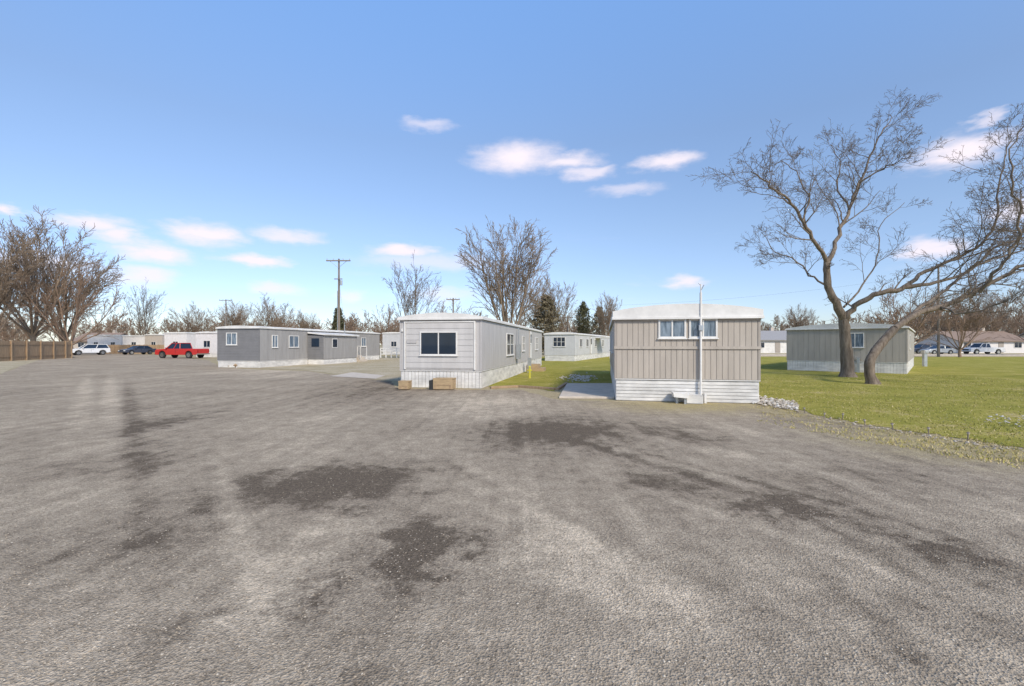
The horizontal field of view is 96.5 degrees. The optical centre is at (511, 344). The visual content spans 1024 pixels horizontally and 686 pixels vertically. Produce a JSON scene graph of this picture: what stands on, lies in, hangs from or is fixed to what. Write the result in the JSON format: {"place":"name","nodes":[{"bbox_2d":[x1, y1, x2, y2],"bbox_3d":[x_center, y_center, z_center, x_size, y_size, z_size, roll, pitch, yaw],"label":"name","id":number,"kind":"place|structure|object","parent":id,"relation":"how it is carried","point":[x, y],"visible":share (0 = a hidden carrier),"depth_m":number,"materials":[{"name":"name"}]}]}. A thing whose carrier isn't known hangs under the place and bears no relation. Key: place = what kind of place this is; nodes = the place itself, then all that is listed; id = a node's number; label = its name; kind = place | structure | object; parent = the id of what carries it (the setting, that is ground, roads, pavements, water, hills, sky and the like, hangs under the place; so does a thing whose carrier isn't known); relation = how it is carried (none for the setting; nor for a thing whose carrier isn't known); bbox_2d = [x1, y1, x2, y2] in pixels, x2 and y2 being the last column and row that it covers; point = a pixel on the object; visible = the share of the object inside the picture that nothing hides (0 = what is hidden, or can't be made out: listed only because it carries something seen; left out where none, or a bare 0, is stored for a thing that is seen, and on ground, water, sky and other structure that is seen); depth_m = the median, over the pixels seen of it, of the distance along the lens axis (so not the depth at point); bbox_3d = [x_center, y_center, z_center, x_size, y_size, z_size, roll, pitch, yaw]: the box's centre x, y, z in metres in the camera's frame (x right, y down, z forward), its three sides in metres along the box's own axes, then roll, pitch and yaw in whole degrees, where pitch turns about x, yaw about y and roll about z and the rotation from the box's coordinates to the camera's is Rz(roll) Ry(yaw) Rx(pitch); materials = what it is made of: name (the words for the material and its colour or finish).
{"place":"outdoors","nodes":[
{"label":"outdoors","id":0,"kind":"place"},
{"bbox_2d":[73,334,123,350],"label":"walls","id":1,"kind":"structure","parent":0,"point":[75,346],"depth_m":104.00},
{"bbox_2d":[73,330,127,341],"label":"roof","id":2,"kind":"structure","parent":1,"relation":"on","point":[81,336],"depth_m":106.97,"materials":[{"name":"grey"}]},
{"bbox_2d":[87,336,122,344],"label":"walls","id":3,"kind":"structure","parent":0,"point":[117,340],"depth_m":97.99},
{"bbox_2d":[145,335,163,347],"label":"walls","id":4,"kind":"structure","parent":0,"point":[157,339],"depth_m":85.72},
{"bbox_2d":[164,333,195,348],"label":"walls","id":5,"kind":"structure","parent":0,"point":[169,339],"depth_m":75.86,"materials":[{"name":"metal"}]},
{"bbox_2d":[163,332,195,333],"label":"roof","id":6,"kind":"structure","parent":5,"relation":"on","point":[179,332],"depth_m":75.70,"materials":[{"name":"white paint"}]},
{"bbox_2d":[196,333,216,353],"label":"walls","id":7,"kind":"structure","parent":0,"point":[201,337],"depth_m":59.73,"materials":[{"name":"metal"}]},
{"bbox_2d":[203,340,210,347],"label":"windows and doors","id":8,"kind":"structure","parent":7,"relation":"attached to","point":[206,343],"depth_m":59.74,"materials":[{"name":"white paint"}]},
{"bbox_2d":[0,0,1023,344],"label":"sky","id":9,"kind":"structure","parent":0,"point":[232,150],"materials":[{"name":"blue"}]},
{"bbox_2d":[6,345,1023,449],"bbox_3d":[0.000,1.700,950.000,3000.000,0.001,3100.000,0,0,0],"label":"ground","id":10,"kind":"structure","parent":0,"point":[554,394],"depth_m":17.20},
{"bbox_2d":[0,359,38,373],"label":"dirt shoulder","id":11,"kind":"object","parent":10,"relation":"on","point":[5,366],"visible":0.27,"depth_m":38.29},
{"bbox_2d":[0,227,47,331],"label":"bare tree","id":12,"kind":"object","parent":10,"relation":"on","point":[4,281],"visible":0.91,"depth_m":67.69,"materials":[{"name":"plant"}]},
{"bbox_2d":[0,340,72,360],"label":"wooden fence","id":13,"kind":"object","parent":10,"relation":"on","point":[10,350],"visible":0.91,"depth_m":50.35,"materials":[{"name":"brown wood"}]},
{"bbox_2d":[0,205,128,340],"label":"bare tree","id":14,"kind":"object","parent":10,"relation":"on","point":[33,333],"visible":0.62,"depth_m":74.38,"materials":[{"name":"plant"}]},
{"bbox_2d":[101,344,163,353],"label":"wooden fence","id":15,"kind":"object","parent":10,"relation":"on","point":[114,348],"visible":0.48,"depth_m":82.59,"materials":[{"name":"brown wood"}]},
{"bbox_2d":[123,285,168,335],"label":"bare tree","id":16,"kind":"object","parent":10,"relation":"on","point":[146,323],"visible":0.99,"depth_m":94.45,"materials":[{"name":"grey plant"}]},
{"bbox_2d":[166,301,218,331],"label":"bare tree","id":17,"kind":"object","parent":10,"relation":"on","point":[191,324],"visible":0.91,"depth_m":113.97,"materials":[{"name":"plant"}]},
{"bbox_2d":[196,353,216,356],"bbox_3d":[-38.899,1.451,66.705,3.301,0.498,14.044,0,0,8],"label":"skirting","id":18,"kind":"object","parent":10,"relation":"on","point":[210,355],"visible":0.06,"depth_m":59.72,"materials":[{"name":"white paint"}]},
{"bbox_2d":[219,299,231,325],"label":"utility pole","id":19,"kind":"object","parent":10,"relation":"on","point":[226,310],"visible":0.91,"depth_m":109.88,"materials":[{"name":"brown wood"}]},
{"bbox_2d":[215,301,249,326],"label":"bare tree","id":20,"kind":"object","parent":10,"relation":"on","point":[242,308],"visible":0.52,"depth_m":118.71,"materials":[{"name":"plant"}]},
{"bbox_2d":[236,293,295,327],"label":"bare tree","id":21,"kind":"object","parent":10,"relation":"on","point":[269,316],"visible":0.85,"depth_m":98.64,"materials":[{"name":"plant"}]},
{"bbox_2d":[289,309,317,328],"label":"bare tree","id":22,"kind":"object","parent":10,"relation":"on","point":[304,325],"visible":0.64,"depth_m":119.53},
{"bbox_2d":[263,358,400,380],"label":"dry grass yard","id":23,"kind":"structure","parent":10,"relation":"on","point":[389,368],"depth_m":33.34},
{"bbox_2d":[218,355,378,367],"bbox_3d":[-18.286,1.451,42.516,3.514,0.498,18.644,0,0,11],"label":"skirting","id":24,"kind":"object","parent":23,"relation":"on","point":[259,364],"visible":0.47,"depth_m":33.89,"materials":[{"name":"white paint"}]},
{"bbox_2d":[217,328,379,360],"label":"walls","id":25,"kind":"structure","parent":24,"relation":"on","point":[254,344],"depth_m":33.86,"materials":[{"name":"grey"}]},
{"bbox_2d":[226,333,365,347],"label":"windows and doors","id":26,"kind":"structure","parent":25,"relation":"attached to","point":[231,338],"depth_m":34.80,"materials":[{"name":"white paint"}]},
{"bbox_2d":[215,325,380,333],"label":"roof","id":27,"kind":"structure","parent":25,"relation":"on","point":[237,327],"depth_m":35.81,"materials":[{"name":"white paint"}]},
{"bbox_2d":[307,332,359,363],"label":"porch addition","id":28,"kind":"structure","parent":23,"relation":"on","point":[325,348],"depth_m":39.47,"materials":[{"name":"grey"}]},
{"bbox_2d":[344,325,366,361],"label":"entry steps","id":29,"kind":"structure","parent":23,"relation":"on","point":[360,358],"depth_m":45.24,"materials":[{"name":"wood"}]},
{"bbox_2d":[333,372,384,378],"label":"parking slab","id":30,"kind":"structure","parent":23,"relation":"on","point":[360,375],"depth_m":24.73,"materials":[{"name":"concrete"}]},
{"bbox_2d":[381,250,440,316],"bbox_3d":[-11.559,-4.742,53.435,6.749,13.079,8.824,0,0,33],"label":"bare tree","id":31,"kind":"object","parent":23,"relation":"on","point":[409,301],"visible":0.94,"depth_m":53.50,"materials":[{"name":"grey plant"}]},
{"bbox_2d":[326,258,350,329],"bbox_3d":[-21.579,-4.484,56.947,3.000,12.367,0.434,0,0,0],"label":"utility pole","id":32,"kind":"object","parent":10,"relation":"on","point":[338,302],"visible":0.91,"depth_m":56.87,"materials":[{"name":"brown wood"}]},
{"bbox_2d":[330,307,347,330],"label":"conifer tree","id":33,"kind":"object","parent":10,"relation":"on","point":[334,324],"visible":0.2,"depth_m":84.63,"materials":[{"name":"green plant"}]},
{"bbox_2d":[359,304,404,345],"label":"bare tree","id":34,"kind":"object","parent":10,"relation":"on","point":[389,313],"visible":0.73,"depth_m":79.52,"materials":[{"name":"brown plant"}]},
{"bbox_2d":[380,348,399,357],"bbox_3d":[-14.293,1.075,57.995,4.843,1.250,0.130,0,0,0],"label":"white rail fence","id":35,"kind":"object","parent":10,"relation":"on","point":[391,350],"visible":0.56,"depth_m":57.93,"materials":[{"name":"paint"}]},
{"bbox_2d":[435,300,471,313],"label":"bare tree","id":36,"kind":"object","parent":10,"relation":"on","point":[451,309],"visible":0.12,"depth_m":70.03,"materials":[{"name":"brown plant"}]},
{"bbox_2d":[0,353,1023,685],"bbox_3d":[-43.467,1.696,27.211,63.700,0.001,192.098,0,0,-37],"label":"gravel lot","id":37,"kind":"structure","parent":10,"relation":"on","point":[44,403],"depth_m":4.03,"materials":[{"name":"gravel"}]},
{"bbox_2d":[14,234,125,340],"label":"bare tree","id":38,"kind":"object","parent":37,"relation":"on","point":[69,297],"visible":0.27,"depth_m":81.74,"materials":[{"name":"plant"}]},
{"bbox_2d":[2,263,138,348],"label":"bare tree","id":39,"kind":"object","parent":37,"relation":"on","point":[77,299],"visible":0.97,"depth_m":71.81,"materials":[{"name":"brown plant"}]},
{"bbox_2d":[73,344,110,354],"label":"white suv","id":40,"kind":"object","parent":37,"relation":"on","point":[93,348],"visible":0.94,"depth_m":71.77,"materials":[{"name":"paint"}]},
{"bbox_2d":[118,346,155,354],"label":"parked car","id":41,"kind":"object","parent":37,"relation":"on","point":[132,350],"visible":0.98,"depth_m":75.43,"materials":[{"name":"blue paint"}]},
{"bbox_2d":[155,343,209,357],"bbox_3d":[-40.375,0.753,55.996,5.810,1.865,2.260,0,0,8],"label":"red pickup truck","id":42,"kind":"object","parent":37,"relation":"on","point":[175,350],"visible":0.98,"depth_m":55.23,"materials":[{"name":"paint"}]},
{"bbox_2d":[398,380,411,388],"bbox_3d":[-4.012,1.518,17.156,0.420,0.305,0.392,0,0,8],"label":"wooden step box","id":43,"kind":"object","parent":37,"relation":"on","point":[404,384],"visible":1,"depth_m":16.98,"materials":[{"name":"brown wood"}]},
{"bbox_2d":[429,377,455,389],"bbox_3d":[-2.611,1.482,17.201,0.930,0.435,0.512,0,0,8],"label":"wooden step box","id":44,"kind":"object","parent":37,"relation":"on","point":[442,383],"visible":1,"depth_m":16.96,"materials":[{"name":"brown wood"}]},
{"bbox_2d":[671,391,706,403],"bbox_3d":[5.101,1.540,13.124,0.960,0.320,0.490,0,0,12],"label":"hitch cover","id":45,"kind":"object","parent":37,"relation":"on","point":[695,398],"visible":0.99,"depth_m":12.97,"materials":[{"name":"metal"}]},
{"bbox_2d":[698,283,703,394],"bbox_3d":[5.486,-0.053,13.259,0.160,3.467,0.130,0,0,11],"label":"service mast","id":46,"kind":"object","parent":37,"relation":"on","point":[700,327],"visible":0.91,"depth_m":13.23,"materials":[{"name":"metal"}]},
{"bbox_2d":[753,404,1023,467],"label":"weed tufts","id":47,"kind":"object","parent":37,"relation":"on","point":[958,447],"visible":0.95,"depth_m":7.88,"materials":[{"name":"beige plant"}]},
{"bbox_2d":[797,411,1023,451],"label":"edging stones","id":48,"kind":"object","parent":37,"relation":"on","point":[975,443],"visible":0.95,"depth_m":8.42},
{"bbox_2d":[0,301,1023,342],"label":"distant trees","id":49,"kind":"object","parent":10,"relation":"on","point":[7,332],"visible":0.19,"depth_m":140.66,"materials":[{"name":"brown plant"}]},
{"bbox_2d":[524,292,565,351],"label":"conifer tree","id":50,"kind":"object","parent":10,"relation":"on","point":[542,318],"visible":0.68,"depth_m":74.28,"materials":[{"name":"green plant"}]},
{"bbox_2d":[518,272,579,331],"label":"bare tree","id":51,"kind":"object","parent":10,"relation":"on","point":[553,298],"visible":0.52,"depth_m":79.59,"materials":[{"name":"plant"}]},
{"bbox_2d":[573,300,593,333],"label":"conifer tree","id":52,"kind":"object","parent":10,"relation":"on","point":[582,312],"visible":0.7,"depth_m":91.51,"materials":[{"name":"green plant"}]},
{"bbox_2d":[588,306,609,335],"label":"conifer tree","id":53,"kind":"object","parent":10,"relation":"on","point":[596,328],"visible":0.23,"depth_m":95.66,"materials":[{"name":"green plant"}]},
{"bbox_2d":[592,290,621,335],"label":"bare tree","id":54,"kind":"object","parent":10,"relation":"on","point":[608,312],"visible":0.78,"depth_m":84.58,"materials":[{"name":"plant"}]},
{"bbox_2d":[781,306,816,327],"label":"bare tree","id":55,"kind":"object","parent":10,"relation":"on","point":[801,322],"visible":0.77,"depth_m":110.03,"materials":[{"name":"plant"}]},
{"bbox_2d":[914,344,936,353],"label":"navy suv","id":56,"kind":"object","parent":10,"relation":"on","point":[917,347],"visible":0.41,"depth_m":83.23,"materials":[{"name":"paint"}]},
{"bbox_2d":[900,289,975,337],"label":"bare tree","id":57,"kind":"object","parent":10,"relation":"on","point":[930,325],"visible":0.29,"depth_m":99.19,"materials":[{"name":"plant"}]},
{"bbox_2d":[919,346,956,353],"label":"silver sedan","id":58,"kind":"object","parent":10,"relation":"on","point":[943,349],"visible":0.84,"depth_m":77.17,"materials":[{"name":"paint"}]},
{"bbox_2d":[917,334,1023,352],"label":"walls","id":59,"kind":"structure","parent":10,"relation":"on","point":[1009,347],"depth_m":88.00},
{"bbox_2d":[914,328,1023,341],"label":"roof","id":60,"kind":"structure","parent":59,"relation":"on","point":[993,335],"depth_m":89.66,"materials":[{"name":"brown"}]},
{"bbox_2d":[963,342,1021,352],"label":"windows and door","id":61,"kind":"structure","parent":59,"relation":"attached to","point":[1016,344],"depth_m":87.94,"materials":[{"name":"white paint"}]},
{"bbox_2d":[961,343,1005,353],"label":"white pickup truck","id":62,"kind":"object","parent":10,"relation":"on","point":[977,348],"visible":0.94,"depth_m":76.08,"materials":[{"name":"paint"}]},
{"bbox_2d":[951,281,1023,331],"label":"bare tree","id":63,"kind":"object","parent":10,"relation":"on","point":[995,316],"visible":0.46,"depth_m":94.42,"materials":[{"name":"plant"}]},
{"bbox_2d":[973,296,1023,339],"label":"bare tree","id":64,"kind":"object","parent":10,"relation":"on","point":[1013,313],"visible":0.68,"depth_m":72.44,"materials":[{"name":"brown plant"}]},
{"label":"skirting","id":65,"kind":"object","parent":10,"relation":"on","visible":0},
{"bbox_2d":[123,337,144,344],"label":"walls","id":66,"kind":"structure","parent":65,"relation":"on","point":[137,340],"depth_m":93.99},
{"bbox_2d":[122,335,144,336],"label":"roof","id":67,"kind":"structure","parent":66,"relation":"on","point":[134,336],"depth_m":93.88,"materials":[{"name":"white paint"}]},
{"bbox_2d":[489,357,1023,447],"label":"lawn","id":68,"kind":"structure","parent":0,"point":[1000,368],"depth_m":17.11,"materials":[{"name":"plant"}]},
{"bbox_2d":[400,357,541,388],"bbox_3d":[-1.021,1.361,27.387,3.344,0.678,19.544,0,0,11],"label":"skirting","id":69,"kind":"object","parent":68,"relation":"on","point":[465,379],"visible":0.51,"depth_m":17.98,"materials":[{"name":"white paint"}]},
{"bbox_2d":[400,319,541,370],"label":"walls","id":70,"kind":"structure","parent":69,"relation":"on","point":[490,344],"depth_m":19.50,"materials":[{"name":"grey"}]},
{"bbox_2d":[404,321,475,369],"bbox_3d":[-2.825,0.040,17.762,2.900,1.880,0.055,0,0,11],"label":"front panel","id":71,"kind":"object","parent":70,"relation":"attached to","point":[465,358],"visible":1,"depth_m":17.74,"materials":[{"name":"metal"}]},
{"bbox_2d":[397,313,542,331],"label":"roof","id":72,"kind":"structure","parent":70,"relation":"on","point":[441,316],"depth_m":17.76,"materials":[{"name":"white paint"}]},
{"bbox_2d":[419,331,537,358],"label":"windows and doors","id":73,"kind":"structure","parent":70,"relation":"attached to","point":[438,343],"depth_m":17.80,"materials":[{"name":"white paint"}]},
{"bbox_2d":[455,214,557,324],"bbox_3d":[-0.394,-6.663,52.620,13.167,16.997,10.273,0,0,-23],"label":"bare tree","id":74,"kind":"object","parent":68,"relation":"on","point":[499,285],"visible":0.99,"depth_m":51.02,"materials":[{"name":"plant"}]},
{"bbox_2d":[490,382,567,389],"bbox_3d":[1.263,1.655,17.730,3.791,0.090,1.946,0,0,-32],"label":"timber edging","id":75,"kind":"object","parent":68,"relation":"on","point":[533,387],"visible":0.97,"depth_m":17.58,"materials":[{"name":"brown wood"}]},
{"bbox_2d":[527,366,531,377],"bbox_3d":[0.883,1.385,22.885,0.240,0.630,0.146,0,0,0],"label":"yard hydrant","id":76,"kind":"object","parent":68,"relation":"on","point":[529,369],"visible":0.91,"depth_m":22.84,"materials":[{"name":"metal"}]},
{"bbox_2d":[516,328,545,370],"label":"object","id":77,"kind":"structure","parent":68,"relation":"on","point":[536,367],"depth_m":27.16,"materials":[{"name":"brown wood"}]},
{"bbox_2d":[557,372,597,381],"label":"landscape rocks","id":78,"kind":"object","parent":68,"relation":"on","point":[581,378],"visible":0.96,"depth_m":22.82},
{"bbox_2d":[545,352,609,360],"bbox_3d":[8.563,1.401,55.631,3.194,0.598,20.044,0,0,22],"label":"skirting","id":79,"kind":"object","parent":68,"relation":"on","point":[571,357],"visible":0.84,"depth_m":46.84,"materials":[{"name":"white paint"}]},
{"bbox_2d":[544,334,609,354],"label":"walls","id":80,"kind":"structure","parent":79,"relation":"on","point":[572,345],"depth_m":46.82,"materials":[{"name":"white"}]},
{"bbox_2d":[543,332,609,336],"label":"roof","id":81,"kind":"structure","parent":80,"relation":"on","point":[555,333],"depth_m":46.61,"materials":[{"name":"white paint"}]},
{"bbox_2d":[553,336,603,353],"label":"windows and doors","id":82,"kind":"structure","parent":80,"relation":"attached to","point":[558,341],"depth_m":46.57,"materials":[{"name":"white paint"}]},
{"bbox_2d":[559,383,614,398],"bbox_3d":[2.889,1.665,16.765,1.972,0.070,5.260,0,0,10],"label":"concrete pad","id":83,"kind":"object","parent":68,"relation":"on","point":[588,391],"visible":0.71,"depth_m":15.79,"materials":[{"name":"concrete"}]},
{"bbox_2d":[610,363,759,403],"bbox_3d":[6.389,1.366,19.806,4.064,0.668,13.044,0,0,12],"label":"skirting","id":84,"kind":"object","parent":68,"relation":"on","point":[725,391],"visible":0.48,"depth_m":13.46,"materials":[{"name":"white paint"}]},
{"bbox_2d":[610,320,760,379],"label":"walls","id":85,"kind":"structure","parent":84,"relation":"on","point":[731,364],"depth_m":13.42,"materials":[{"name":"beige"}]},
{"bbox_2d":[609,318,760,353],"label":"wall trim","id":86,"kind":"structure","parent":85,"relation":"attached to","point":[671,328],"depth_m":13.39,"materials":[{"name":"beige"}]},
{"bbox_2d":[609,303,764,330],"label":"roof","id":87,"kind":"structure","parent":85,"relation":"on","point":[690,311],"depth_m":13.33,"materials":[{"name":"white paint"}]},
{"bbox_2d":[751,395,798,411],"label":"landscape rocks","id":88,"kind":"object","parent":68,"relation":"on","point":[782,403],"visible":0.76,"depth_m":12.82,"materials":[{"name":"stone"}]},
{"bbox_2d":[787,358,913,373],"bbox_3d":[25.060,1.371,33.261,6.044,0.658,14.044,0,0,42],"label":"skirting","id":89,"kind":"object","parent":68,"relation":"on","point":[884,367],"visible":0.69,"depth_m":28.42,"materials":[{"name":"white paint"}]},
{"bbox_2d":[686,87,1023,376],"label":"bare tree","id":90,"kind":"object","parent":68,"relation":"on","point":[847,366],"visible":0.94,"depth_m":23.42,"materials":[{"name":"grey plant"}]},
{"bbox_2d":[857,358,859,372],"bbox_3d":[20.814,1.250,27.480,0.150,0.900,0.140,0,0,42],"label":"meter pedestal","id":91,"kind":"object","parent":68,"relation":"on","point":[858,365],"visible":1,"depth_m":27.42,"materials":[{"name":"metal"}]},
{"bbox_2d":[850,281,950,345],"bbox_3d":[41.509,-2.487,47.066,8.996,8.563,9.716,0,0,6],"label":"bare tree","id":92,"kind":"object","parent":68,"relation":"on","point":[918,324],"visible":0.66,"depth_m":47.59,"materials":[{"name":"brown plant"}]},
{"bbox_2d":[921,350,928,365],"bbox_3d":[31.600,1.075,34.985,0.320,1.250,0.350,0,0,0],"label":"utility pedestal","id":93,"kind":"object","parent":68,"relation":"on","point":[924,357],"visible":1,"depth_m":34.90,"materials":[{"name":"metal"}]},
{"bbox_2d":[937,266,943,356],"bbox_3d":[57.837,-4.553,61.947,0.900,12.506,0.434,0,0,0],"label":"utility pole","id":94,"kind":"object","parent":68,"relation":"on","point":[938,323],"visible":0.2,"depth_m":61.89,"materials":[{"name":"brown wood"}]},
{"bbox_2d":[339,267,1023,328],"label":"overhead wires","id":95,"kind":"object","parent":94,"relation":"attached to","point":[772,294],"visible":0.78,"depth_m":61.86,"materials":[{"name":"rubber"}]},
{"bbox_2d":[864,114,1023,383],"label":"leaning bare tree","id":96,"kind":"object","parent":68,"relation":"on","point":[881,343],"visible":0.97,"depth_m":19.52,"materials":[{"name":"grey plant"}]},
{"bbox_2d":[911,292,1005,356],"bbox_3d":[59.548,-2.618,60.680,10.020,8.831,9.278,0,0,-19],"label":"bare tree","id":97,"kind":"object","parent":68,"relation":"on","point":[960,342],"visible":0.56,"depth_m":59.84,"materials":[{"name":"brown plant"}]},
{"bbox_2d":[986,411,1023,426],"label":"lawn stones","id":98,"kind":"object","parent":68,"relation":"on","point":[1008,418],"visible":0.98,"depth_m":10.25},
{"bbox_2d":[761,341,786,352],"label":"walls","id":99,"kind":"structure","parent":0,"point":[769,347],"depth_m":88.00,"materials":[{"name":"white paint"}]},
{"bbox_2d":[761,342,779,352],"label":"windows and door","id":100,"kind":"structure","parent":99,"relation":"attached to","point":[777,347],"depth_m":87.95,"materials":[{"name":"white paint"}]},
{"bbox_2d":[761,327,786,340],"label":"roof","id":101,"kind":"structure","parent":99,"relation":"on","point":[771,334],"depth_m":89.55,"materials":[{"name":"grey"}]},
{"bbox_2d":[787,328,913,362],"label":"walls","id":102,"kind":"structure","parent":0,"point":[816,345],"depth_m":28.42,"materials":[{"name":"beige"}]},
{"bbox_2d":[785,323,915,332],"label":"roof","id":103,"kind":"structure","parent":102,"relation":"on","point":[852,325],"depth_m":28.17,"materials":[{"name":"white paint"}]},
{"bbox_2d":[851,333,910,349],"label":"windows and doors","id":104,"kind":"structure","parent":102,"relation":"attached to","point":[857,340],"depth_m":27.62,"materials":[{"name":"white paint"}]},
{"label":"skirting","id":105,"kind":"object","parent":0,"visible":0},
{"bbox_2d":[383,334,399,351],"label":"walls","id":106,"kind":"structure","parent":105,"relation":"on","point":[388,339],"depth_m":74.80,"materials":[{"name":"white"}]},
{"label":"street","id":107,"kind":"structure","parent":0,"visible":0},
{"bbox_2d":[761,354,1023,355],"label":"street kerb","id":108,"kind":"structure","parent":107,"relation":"on","point":[931,354],"depth_m":74.05,"materials":[{"name":"concrete"}]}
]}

